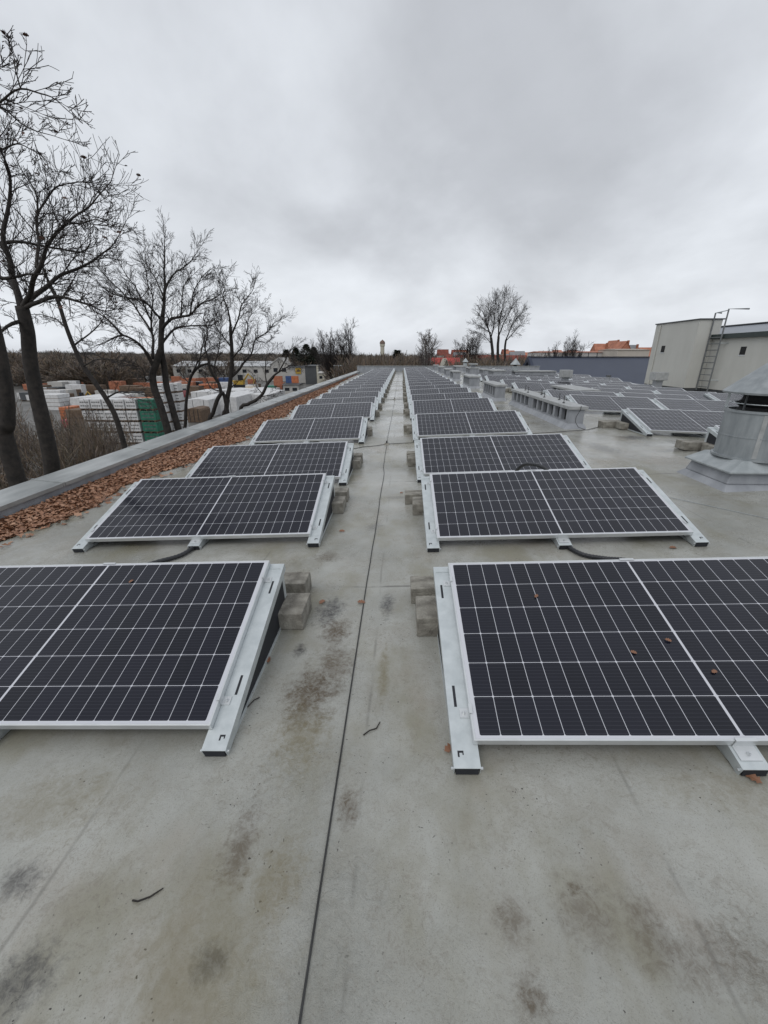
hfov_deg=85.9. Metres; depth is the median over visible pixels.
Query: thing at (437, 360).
red roof house
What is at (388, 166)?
sky
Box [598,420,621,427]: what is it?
concrete block
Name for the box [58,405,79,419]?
crate stack
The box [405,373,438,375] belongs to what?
solar panel
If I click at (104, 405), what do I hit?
wrapped pallet
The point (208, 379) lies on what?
wrapped pallet
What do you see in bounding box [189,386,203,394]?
wrapped pallet
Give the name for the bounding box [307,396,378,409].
solar panel
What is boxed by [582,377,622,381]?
solar panel
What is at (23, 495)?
parapet
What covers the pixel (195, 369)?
oak tree
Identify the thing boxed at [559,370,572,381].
box vent
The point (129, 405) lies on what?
wrapped pallet
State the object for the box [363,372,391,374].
solar panel
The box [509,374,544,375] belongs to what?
solar panel
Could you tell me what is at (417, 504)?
concrete block
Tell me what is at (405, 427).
concrete block
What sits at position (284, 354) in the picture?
evergreen tree
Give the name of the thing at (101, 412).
wrapped pallet
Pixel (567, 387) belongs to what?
solar panel
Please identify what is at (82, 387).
wrapped pallet
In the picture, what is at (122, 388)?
wrapped pallet
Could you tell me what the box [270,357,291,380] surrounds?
warehouse
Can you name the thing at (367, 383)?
solar panel
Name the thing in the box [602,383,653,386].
solar panel
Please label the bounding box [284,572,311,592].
concrete block
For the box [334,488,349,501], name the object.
concrete block
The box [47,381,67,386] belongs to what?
wrapped pallet
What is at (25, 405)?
yard
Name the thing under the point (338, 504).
concrete block
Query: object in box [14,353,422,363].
hills
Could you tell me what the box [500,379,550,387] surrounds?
solar panel
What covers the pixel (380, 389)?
solar panel
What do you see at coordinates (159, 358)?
oak tree
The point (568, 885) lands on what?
flat roof
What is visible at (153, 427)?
wrapped pallet
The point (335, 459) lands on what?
solar panel
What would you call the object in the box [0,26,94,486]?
oak tree
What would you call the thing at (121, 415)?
wrapped pallet
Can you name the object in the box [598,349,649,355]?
white hall
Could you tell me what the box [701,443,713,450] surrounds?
concrete block
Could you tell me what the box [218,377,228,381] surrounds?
storage box
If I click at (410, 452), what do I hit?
concrete block
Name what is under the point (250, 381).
wrapped pallet
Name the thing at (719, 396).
solar panel
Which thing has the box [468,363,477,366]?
box cap vent
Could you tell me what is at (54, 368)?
woods
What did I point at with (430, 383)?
solar panel
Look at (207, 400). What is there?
sheeted stack
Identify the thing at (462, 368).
vent chimney
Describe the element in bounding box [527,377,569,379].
solar panel
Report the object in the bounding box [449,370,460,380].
vent chimney
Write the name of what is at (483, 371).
vent chimney
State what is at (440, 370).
vent chimney
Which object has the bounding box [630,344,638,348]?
tiled house
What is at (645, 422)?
solar panel
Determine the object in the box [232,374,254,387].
excavator
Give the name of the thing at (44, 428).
oak tree
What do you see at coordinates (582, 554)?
cable conduit
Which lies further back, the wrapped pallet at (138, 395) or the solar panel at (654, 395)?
the wrapped pallet at (138, 395)
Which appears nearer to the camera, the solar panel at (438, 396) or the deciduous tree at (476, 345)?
the solar panel at (438, 396)
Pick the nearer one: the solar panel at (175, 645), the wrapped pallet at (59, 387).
the solar panel at (175, 645)
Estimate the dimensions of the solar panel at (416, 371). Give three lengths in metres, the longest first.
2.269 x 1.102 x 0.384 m
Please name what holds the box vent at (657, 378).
on the flat roof
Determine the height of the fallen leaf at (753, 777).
0.013 m
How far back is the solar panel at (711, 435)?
6.25 m
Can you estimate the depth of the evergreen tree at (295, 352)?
126.38 m
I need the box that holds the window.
[738,347,746,355]
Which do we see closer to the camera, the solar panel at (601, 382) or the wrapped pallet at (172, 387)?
the solar panel at (601, 382)
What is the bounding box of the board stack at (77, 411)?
[65,407,84,433]
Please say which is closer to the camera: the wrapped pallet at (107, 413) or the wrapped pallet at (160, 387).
the wrapped pallet at (107, 413)
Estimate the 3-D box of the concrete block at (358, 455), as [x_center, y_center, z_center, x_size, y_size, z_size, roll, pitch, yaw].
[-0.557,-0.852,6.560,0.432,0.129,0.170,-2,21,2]
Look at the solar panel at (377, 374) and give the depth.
29.73 m
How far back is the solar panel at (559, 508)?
3.76 m
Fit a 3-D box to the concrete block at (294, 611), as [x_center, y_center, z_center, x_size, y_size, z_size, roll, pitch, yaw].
[-0.716,0.635,2.653,0.451,0.116,0.245,-1,21,4]
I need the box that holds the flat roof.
[0,371,767,1023]
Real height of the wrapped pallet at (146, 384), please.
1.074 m
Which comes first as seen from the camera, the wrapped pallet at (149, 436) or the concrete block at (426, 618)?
the concrete block at (426, 618)
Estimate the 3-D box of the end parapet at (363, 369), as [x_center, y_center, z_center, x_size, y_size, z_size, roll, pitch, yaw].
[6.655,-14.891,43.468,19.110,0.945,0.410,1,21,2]
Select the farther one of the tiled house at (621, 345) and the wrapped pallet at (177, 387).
the tiled house at (621, 345)
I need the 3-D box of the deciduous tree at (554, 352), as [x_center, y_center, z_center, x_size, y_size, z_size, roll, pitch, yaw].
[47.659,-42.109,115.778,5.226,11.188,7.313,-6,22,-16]
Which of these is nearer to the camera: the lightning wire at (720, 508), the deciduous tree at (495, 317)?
the lightning wire at (720, 508)
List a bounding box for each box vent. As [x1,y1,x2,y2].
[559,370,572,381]
[649,372,668,386]
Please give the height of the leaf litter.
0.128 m
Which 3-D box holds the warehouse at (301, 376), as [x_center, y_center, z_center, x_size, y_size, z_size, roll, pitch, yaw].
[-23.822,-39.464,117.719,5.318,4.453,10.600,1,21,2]
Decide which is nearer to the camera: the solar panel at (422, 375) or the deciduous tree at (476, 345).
the solar panel at (422, 375)
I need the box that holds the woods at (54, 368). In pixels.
[6,347,327,388]
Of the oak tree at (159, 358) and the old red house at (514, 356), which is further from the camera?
the old red house at (514, 356)
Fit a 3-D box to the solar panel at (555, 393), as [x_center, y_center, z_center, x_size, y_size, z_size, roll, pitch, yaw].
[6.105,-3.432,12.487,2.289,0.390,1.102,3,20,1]
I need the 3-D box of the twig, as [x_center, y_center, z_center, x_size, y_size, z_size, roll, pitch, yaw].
[-0.742,1.206,1.295,0.089,0.010,0.016,-7,22,-18]
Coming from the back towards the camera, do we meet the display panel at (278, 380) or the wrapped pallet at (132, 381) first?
the wrapped pallet at (132, 381)
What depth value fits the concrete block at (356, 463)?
6.14 m
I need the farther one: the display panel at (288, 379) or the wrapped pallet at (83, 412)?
the display panel at (288, 379)
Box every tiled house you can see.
[590,343,609,350]
[608,340,619,348]
[612,340,630,348]
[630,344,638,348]
[638,347,651,355]
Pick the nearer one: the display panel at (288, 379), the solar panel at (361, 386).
the solar panel at (361, 386)
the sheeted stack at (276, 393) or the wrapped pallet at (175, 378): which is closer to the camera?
the sheeted stack at (276, 393)
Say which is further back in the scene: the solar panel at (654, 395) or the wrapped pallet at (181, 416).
the wrapped pallet at (181, 416)
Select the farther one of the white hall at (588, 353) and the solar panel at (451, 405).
the white hall at (588, 353)
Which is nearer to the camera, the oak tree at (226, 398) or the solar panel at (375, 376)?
the oak tree at (226, 398)
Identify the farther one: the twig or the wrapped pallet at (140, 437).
the wrapped pallet at (140, 437)
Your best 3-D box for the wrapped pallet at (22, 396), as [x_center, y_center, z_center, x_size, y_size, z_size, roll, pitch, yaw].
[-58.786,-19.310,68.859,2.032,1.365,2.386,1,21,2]
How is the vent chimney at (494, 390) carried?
on the flat roof
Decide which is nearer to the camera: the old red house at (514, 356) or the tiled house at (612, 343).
the old red house at (514, 356)
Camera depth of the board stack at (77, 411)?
35.29 m
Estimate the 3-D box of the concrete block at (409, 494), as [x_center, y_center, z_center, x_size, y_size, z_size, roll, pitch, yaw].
[0.486,-0.171,4.647,0.499,0.116,0.170,-1,21,4]
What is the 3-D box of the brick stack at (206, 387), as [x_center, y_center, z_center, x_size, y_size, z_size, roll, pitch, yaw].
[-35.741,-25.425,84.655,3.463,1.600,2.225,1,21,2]
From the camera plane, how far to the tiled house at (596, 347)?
194.28 m
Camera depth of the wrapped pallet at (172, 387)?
39.62 m
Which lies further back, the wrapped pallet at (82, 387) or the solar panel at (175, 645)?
the wrapped pallet at (82, 387)
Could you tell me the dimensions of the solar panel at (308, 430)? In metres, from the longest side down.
2.289 x 1.102 x 0.390 m
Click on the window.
(743, 349)
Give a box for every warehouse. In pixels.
[172,361,271,380]
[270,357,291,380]
[287,365,305,382]
[305,365,324,383]
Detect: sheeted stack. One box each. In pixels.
[69,393,133,404]
[188,392,225,415]
[191,389,226,397]
[212,390,258,414]
[224,388,251,391]
[248,387,279,390]
[251,389,284,405]
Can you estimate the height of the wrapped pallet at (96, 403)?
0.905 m
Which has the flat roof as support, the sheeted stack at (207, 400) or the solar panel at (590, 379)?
the solar panel at (590, 379)
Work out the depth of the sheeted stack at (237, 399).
52.34 m
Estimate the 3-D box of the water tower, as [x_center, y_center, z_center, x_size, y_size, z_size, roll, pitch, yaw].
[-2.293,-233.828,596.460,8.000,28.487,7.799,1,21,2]
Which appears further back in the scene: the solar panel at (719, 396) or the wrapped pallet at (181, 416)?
the wrapped pallet at (181, 416)
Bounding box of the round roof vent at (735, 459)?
[677,363,767,491]
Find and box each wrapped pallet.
[19,392,27,400]
[44,390,65,393]
[46,386,65,388]
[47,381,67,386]
[58,389,76,396]
[65,384,86,394]
[68,381,79,383]
[78,398,93,409]
[82,410,94,421]
[85,385,106,393]
[89,398,102,409]
[93,410,105,421]
[95,390,118,393]
[101,398,116,409]
[103,410,116,421]
[107,422,116,431]
[108,381,125,390]
[112,398,127,410]
[116,410,127,421]
[119,385,142,392]
[120,421,130,432]
[124,398,141,410]
[125,393,144,396]
[126,378,144,384]
[126,410,140,421]
[129,421,143,432]
[132,432,144,443]
[133,383,149,386]
[137,398,157,410]
[140,410,160,421]
[142,421,163,432]
[144,432,164,440]
[146,376,162,382]
[157,383,164,393]
[160,393,166,403]
[164,403,169,412]
[167,413,171,422]
[169,383,174,392]
[171,376,180,381]
[173,382,182,392]
[173,382,195,385]
[175,392,184,401]
[176,402,184,411]
[178,411,187,420]
[181,378,199,381]
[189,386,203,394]
[200,378,218,383]
[220,382,233,388]
[247,379,255,384]
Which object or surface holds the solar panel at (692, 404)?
on the flat roof
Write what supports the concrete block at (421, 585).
on the flat roof
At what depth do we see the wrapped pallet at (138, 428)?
34.62 m
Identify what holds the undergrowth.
on the ground
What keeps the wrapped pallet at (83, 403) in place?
on the wrapped pallet at (83, 412)
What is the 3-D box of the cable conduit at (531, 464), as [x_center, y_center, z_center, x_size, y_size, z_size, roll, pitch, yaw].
[1.635,-0.459,4.826,0.138,0.387,1.138,-4,21,-10]
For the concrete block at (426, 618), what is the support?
on the flat roof
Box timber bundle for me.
[187,406,210,422]
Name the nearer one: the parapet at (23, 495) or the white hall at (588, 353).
the parapet at (23, 495)
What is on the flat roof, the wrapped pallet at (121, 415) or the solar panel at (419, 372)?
the solar panel at (419, 372)
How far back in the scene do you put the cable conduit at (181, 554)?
3.53 m
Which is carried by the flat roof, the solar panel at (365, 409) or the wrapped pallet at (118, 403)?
the solar panel at (365, 409)
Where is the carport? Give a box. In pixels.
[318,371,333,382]
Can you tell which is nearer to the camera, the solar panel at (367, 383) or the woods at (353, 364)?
the solar panel at (367, 383)
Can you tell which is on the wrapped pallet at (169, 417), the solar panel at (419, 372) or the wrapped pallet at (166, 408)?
the wrapped pallet at (166, 408)
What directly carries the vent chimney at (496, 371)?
on the flat roof
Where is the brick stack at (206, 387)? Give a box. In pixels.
[199,384,217,388]
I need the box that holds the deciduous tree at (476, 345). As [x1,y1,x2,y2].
[470,333,484,359]
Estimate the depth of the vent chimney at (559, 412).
9.57 m
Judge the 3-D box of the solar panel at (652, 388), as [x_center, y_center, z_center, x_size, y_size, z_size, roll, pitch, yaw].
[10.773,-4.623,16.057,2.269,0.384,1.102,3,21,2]
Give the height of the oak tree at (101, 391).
10.550 m
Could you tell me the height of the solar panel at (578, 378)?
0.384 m
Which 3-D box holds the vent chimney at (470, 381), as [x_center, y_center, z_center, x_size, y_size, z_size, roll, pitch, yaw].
[4.171,-6.271,19.812,0.620,0.574,2.160,1,21,2]
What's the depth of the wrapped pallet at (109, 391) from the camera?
64.10 m
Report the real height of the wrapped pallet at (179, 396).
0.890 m
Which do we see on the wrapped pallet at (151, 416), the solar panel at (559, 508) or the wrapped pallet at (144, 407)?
the wrapped pallet at (144, 407)
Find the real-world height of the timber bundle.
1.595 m
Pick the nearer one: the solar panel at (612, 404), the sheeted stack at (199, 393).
the solar panel at (612, 404)
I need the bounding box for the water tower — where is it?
[380,340,384,355]
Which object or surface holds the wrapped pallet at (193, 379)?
on the yard
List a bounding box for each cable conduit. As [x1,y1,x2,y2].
[147,546,194,562]
[515,462,548,470]
[567,545,621,559]
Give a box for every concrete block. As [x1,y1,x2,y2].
[278,593,311,629]
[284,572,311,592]
[332,496,345,513]
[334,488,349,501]
[352,457,361,468]
[354,453,362,461]
[367,428,372,435]
[403,424,411,430]
[405,490,421,503]
[407,426,411,433]
[407,451,414,454]
[407,454,415,466]
[410,576,434,603]
[412,497,422,514]
[415,596,437,635]
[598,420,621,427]
[615,421,628,429]
[674,439,708,450]
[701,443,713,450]
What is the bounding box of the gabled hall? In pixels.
[523,356,649,383]
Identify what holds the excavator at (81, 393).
on the yard
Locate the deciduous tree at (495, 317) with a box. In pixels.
[467,284,531,364]
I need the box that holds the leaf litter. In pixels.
[0,374,357,546]
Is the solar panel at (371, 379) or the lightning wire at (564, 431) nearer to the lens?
the lightning wire at (564, 431)
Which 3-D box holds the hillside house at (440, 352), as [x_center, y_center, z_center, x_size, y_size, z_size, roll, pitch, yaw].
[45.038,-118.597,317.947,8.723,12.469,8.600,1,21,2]
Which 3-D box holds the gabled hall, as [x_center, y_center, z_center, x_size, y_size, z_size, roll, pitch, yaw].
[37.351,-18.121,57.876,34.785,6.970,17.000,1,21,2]
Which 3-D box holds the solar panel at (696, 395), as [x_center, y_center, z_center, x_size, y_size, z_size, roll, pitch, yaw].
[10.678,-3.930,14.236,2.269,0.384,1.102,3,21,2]
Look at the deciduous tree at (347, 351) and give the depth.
83.36 m
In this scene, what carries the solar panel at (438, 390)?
on the flat roof
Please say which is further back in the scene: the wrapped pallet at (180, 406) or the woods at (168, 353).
the woods at (168, 353)
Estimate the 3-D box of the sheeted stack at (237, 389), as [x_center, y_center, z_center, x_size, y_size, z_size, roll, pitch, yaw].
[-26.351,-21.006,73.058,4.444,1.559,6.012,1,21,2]
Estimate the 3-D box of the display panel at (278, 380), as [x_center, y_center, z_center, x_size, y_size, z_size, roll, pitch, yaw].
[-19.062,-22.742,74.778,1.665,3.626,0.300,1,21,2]
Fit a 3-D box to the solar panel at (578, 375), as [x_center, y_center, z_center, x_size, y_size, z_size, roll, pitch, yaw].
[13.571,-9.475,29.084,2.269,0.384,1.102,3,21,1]
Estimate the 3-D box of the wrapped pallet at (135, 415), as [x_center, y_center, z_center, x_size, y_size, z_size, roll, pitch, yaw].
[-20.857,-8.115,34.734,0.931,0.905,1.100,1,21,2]
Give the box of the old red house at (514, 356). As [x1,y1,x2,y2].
[490,355,526,359]
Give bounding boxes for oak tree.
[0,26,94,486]
[0,115,155,474]
[12,216,173,448]
[63,205,249,434]
[168,308,234,428]
[195,263,296,419]
[239,336,310,409]
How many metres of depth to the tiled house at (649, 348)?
185.42 m
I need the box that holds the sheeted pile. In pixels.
[45,393,69,409]
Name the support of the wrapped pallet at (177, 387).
on the wrapped pallet at (179, 396)
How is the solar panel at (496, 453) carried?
on the flat roof
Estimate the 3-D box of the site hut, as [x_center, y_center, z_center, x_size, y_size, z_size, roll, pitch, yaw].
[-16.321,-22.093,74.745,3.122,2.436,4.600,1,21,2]
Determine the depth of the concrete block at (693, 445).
6.33 m
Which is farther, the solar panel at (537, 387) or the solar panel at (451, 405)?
the solar panel at (537, 387)
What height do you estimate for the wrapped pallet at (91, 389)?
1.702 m
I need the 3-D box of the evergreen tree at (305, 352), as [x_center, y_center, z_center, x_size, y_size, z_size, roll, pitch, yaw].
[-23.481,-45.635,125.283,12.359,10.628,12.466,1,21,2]
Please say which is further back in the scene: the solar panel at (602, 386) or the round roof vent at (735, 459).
the solar panel at (602, 386)
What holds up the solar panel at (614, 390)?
on the flat roof
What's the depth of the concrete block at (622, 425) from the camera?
8.11 m
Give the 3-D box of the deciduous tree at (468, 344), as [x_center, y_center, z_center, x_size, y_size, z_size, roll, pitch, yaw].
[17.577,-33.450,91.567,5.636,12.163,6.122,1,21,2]
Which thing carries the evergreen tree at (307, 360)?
on the yard
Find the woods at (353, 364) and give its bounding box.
[288,351,547,380]
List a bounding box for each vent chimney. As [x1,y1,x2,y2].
[433,365,438,371]
[438,366,444,373]
[443,368,452,376]
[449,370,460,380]
[453,365,466,372]
[462,374,480,388]
[465,367,478,374]
[479,368,487,373]
[481,381,507,400]
[487,369,505,374]
[508,387,588,428]
[511,370,556,375]
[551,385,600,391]
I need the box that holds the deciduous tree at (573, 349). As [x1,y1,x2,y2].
[562,329,594,355]
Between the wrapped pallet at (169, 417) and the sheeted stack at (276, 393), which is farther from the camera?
the sheeted stack at (276, 393)
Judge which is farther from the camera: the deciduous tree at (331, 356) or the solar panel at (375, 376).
the deciduous tree at (331, 356)
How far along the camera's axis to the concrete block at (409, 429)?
8.70 m
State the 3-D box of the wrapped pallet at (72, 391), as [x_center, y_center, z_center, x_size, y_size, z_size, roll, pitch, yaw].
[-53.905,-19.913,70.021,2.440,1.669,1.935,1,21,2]
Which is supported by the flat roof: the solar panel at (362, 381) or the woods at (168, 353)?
the solar panel at (362, 381)
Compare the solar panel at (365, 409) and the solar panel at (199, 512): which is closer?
the solar panel at (199, 512)
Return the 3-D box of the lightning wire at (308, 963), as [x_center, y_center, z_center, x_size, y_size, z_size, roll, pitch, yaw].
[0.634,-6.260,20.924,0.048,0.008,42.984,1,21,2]
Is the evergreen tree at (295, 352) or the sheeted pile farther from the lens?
the evergreen tree at (295, 352)
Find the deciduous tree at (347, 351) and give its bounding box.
[336,318,362,364]
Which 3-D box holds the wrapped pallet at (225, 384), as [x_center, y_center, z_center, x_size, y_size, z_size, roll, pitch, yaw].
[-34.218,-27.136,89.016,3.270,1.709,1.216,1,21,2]
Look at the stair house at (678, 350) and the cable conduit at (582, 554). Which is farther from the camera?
the stair house at (678, 350)
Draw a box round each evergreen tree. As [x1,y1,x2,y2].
[280,349,289,357]
[288,348,302,361]
[297,344,316,364]
[304,346,322,364]
[390,350,402,361]
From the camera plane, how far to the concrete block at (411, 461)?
6.14 m
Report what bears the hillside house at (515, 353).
on the hills
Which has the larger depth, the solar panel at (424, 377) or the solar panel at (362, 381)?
the solar panel at (424, 377)
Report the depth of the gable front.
65.69 m
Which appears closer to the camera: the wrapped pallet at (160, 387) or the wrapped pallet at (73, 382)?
the wrapped pallet at (160, 387)
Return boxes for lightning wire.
[298,376,398,1023]
[532,427,597,433]
[670,497,767,518]
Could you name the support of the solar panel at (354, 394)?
on the flat roof
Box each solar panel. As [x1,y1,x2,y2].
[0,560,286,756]
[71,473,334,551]
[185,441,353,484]
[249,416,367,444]
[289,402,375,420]
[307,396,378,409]
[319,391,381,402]
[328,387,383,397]
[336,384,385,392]
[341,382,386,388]
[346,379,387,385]
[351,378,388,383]
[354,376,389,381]
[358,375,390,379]
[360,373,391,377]
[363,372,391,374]
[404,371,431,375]
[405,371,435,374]
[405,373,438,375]
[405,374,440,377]
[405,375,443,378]
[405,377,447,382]
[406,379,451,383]
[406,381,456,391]
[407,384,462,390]
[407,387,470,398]
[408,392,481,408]
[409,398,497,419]
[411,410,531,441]
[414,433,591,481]
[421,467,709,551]
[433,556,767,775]
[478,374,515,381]
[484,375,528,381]
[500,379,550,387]
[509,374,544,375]
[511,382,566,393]
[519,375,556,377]
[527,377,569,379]
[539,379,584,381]
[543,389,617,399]
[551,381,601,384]
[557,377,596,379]
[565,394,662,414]
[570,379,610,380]
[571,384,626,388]
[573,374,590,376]
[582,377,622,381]
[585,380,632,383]
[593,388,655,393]
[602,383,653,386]
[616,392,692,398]
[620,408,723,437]
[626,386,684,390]
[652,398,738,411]
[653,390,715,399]
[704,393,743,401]
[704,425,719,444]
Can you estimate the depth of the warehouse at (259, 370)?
123.38 m
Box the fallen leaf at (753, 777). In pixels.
[745,774,761,782]
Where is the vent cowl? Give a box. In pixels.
[510,359,519,370]
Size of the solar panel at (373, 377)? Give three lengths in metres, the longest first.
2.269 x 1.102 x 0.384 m
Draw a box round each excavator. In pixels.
[79,391,90,395]
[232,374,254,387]
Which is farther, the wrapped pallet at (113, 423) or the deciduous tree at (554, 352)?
the deciduous tree at (554, 352)
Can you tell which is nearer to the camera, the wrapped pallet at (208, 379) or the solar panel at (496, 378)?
the solar panel at (496, 378)
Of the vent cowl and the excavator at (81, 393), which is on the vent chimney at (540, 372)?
the vent cowl
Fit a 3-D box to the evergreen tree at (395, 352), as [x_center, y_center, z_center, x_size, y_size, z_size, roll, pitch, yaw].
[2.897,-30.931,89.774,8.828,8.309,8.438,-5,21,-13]
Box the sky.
[0,0,767,354]
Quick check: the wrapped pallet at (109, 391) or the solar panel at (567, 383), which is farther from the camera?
the wrapped pallet at (109, 391)
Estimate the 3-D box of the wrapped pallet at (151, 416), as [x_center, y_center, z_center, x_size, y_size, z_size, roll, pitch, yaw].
[-19.539,-8.102,34.700,1.337,0.905,1.100,1,21,2]
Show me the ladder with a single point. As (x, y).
(719, 343)
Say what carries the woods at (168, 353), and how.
on the ground
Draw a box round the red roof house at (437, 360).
[431,358,459,365]
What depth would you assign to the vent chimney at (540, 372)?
25.84 m
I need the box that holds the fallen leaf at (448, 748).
[444,743,450,751]
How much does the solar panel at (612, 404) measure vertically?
0.390 m
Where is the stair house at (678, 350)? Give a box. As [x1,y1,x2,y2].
[644,318,767,392]
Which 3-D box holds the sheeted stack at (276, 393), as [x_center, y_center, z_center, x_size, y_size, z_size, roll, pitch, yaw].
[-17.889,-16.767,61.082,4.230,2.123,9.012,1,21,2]
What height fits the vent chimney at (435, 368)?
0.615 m
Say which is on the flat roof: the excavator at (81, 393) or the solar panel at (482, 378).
the solar panel at (482, 378)
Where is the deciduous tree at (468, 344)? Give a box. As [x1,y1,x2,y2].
[453,334,476,359]
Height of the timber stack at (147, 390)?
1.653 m
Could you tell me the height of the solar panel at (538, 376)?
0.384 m
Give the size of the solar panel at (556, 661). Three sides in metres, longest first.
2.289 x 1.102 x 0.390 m
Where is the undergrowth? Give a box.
[0,396,135,489]
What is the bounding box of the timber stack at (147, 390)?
[126,387,151,396]
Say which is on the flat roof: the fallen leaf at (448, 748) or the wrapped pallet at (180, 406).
the fallen leaf at (448, 748)
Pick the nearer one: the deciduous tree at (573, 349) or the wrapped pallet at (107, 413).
the wrapped pallet at (107, 413)
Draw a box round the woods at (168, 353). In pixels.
[7,350,499,360]
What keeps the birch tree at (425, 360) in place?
on the ground
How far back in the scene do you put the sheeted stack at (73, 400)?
57.83 m
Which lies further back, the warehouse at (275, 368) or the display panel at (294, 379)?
the warehouse at (275, 368)
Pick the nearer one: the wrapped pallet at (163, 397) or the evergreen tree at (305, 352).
the wrapped pallet at (163, 397)
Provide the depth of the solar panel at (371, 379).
24.20 m
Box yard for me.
[1,378,314,479]
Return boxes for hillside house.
[437,349,448,357]
[509,352,523,354]
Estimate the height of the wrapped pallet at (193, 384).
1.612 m
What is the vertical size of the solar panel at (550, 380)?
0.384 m
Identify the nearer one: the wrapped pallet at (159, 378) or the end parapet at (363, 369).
the end parapet at (363, 369)
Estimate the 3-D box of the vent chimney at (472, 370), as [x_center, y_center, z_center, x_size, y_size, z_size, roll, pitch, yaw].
[6.877,-10.967,32.150,0.860,0.579,2.160,1,21,2]
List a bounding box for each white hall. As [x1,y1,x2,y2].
[527,351,602,356]
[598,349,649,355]
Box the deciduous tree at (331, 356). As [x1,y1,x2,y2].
[308,328,345,378]
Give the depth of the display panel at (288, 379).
74.14 m
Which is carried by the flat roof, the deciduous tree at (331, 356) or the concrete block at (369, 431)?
the concrete block at (369, 431)
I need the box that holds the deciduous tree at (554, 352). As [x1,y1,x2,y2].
[547,341,568,355]
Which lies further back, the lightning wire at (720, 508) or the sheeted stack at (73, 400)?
the sheeted stack at (73, 400)
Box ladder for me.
[695,308,749,390]
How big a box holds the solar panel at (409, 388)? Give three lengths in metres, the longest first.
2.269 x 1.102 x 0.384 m
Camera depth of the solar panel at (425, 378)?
22.20 m
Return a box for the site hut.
[282,383,303,393]
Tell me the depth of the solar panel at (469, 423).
8.24 m
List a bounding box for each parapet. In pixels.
[0,371,359,518]
[357,366,539,372]
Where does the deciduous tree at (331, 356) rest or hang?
on the yard
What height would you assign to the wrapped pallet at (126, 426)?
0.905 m
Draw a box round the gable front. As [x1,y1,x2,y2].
[440,358,448,365]
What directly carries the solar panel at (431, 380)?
on the flat roof
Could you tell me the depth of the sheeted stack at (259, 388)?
74.78 m
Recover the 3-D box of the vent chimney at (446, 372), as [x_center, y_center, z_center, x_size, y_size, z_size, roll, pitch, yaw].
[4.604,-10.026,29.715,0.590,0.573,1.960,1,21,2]
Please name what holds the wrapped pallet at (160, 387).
on the wrapped pallet at (163, 397)
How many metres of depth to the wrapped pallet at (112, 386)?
83.43 m
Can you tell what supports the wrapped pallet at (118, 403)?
on the wrapped pallet at (121, 415)
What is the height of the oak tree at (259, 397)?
8.238 m
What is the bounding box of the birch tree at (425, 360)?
[415,329,441,365]
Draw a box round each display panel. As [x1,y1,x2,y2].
[273,376,282,389]
[285,376,291,382]
[291,376,298,382]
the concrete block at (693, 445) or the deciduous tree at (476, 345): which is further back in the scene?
the deciduous tree at (476, 345)
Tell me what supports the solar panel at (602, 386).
on the flat roof
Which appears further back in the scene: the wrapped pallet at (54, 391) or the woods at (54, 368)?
the woods at (54, 368)

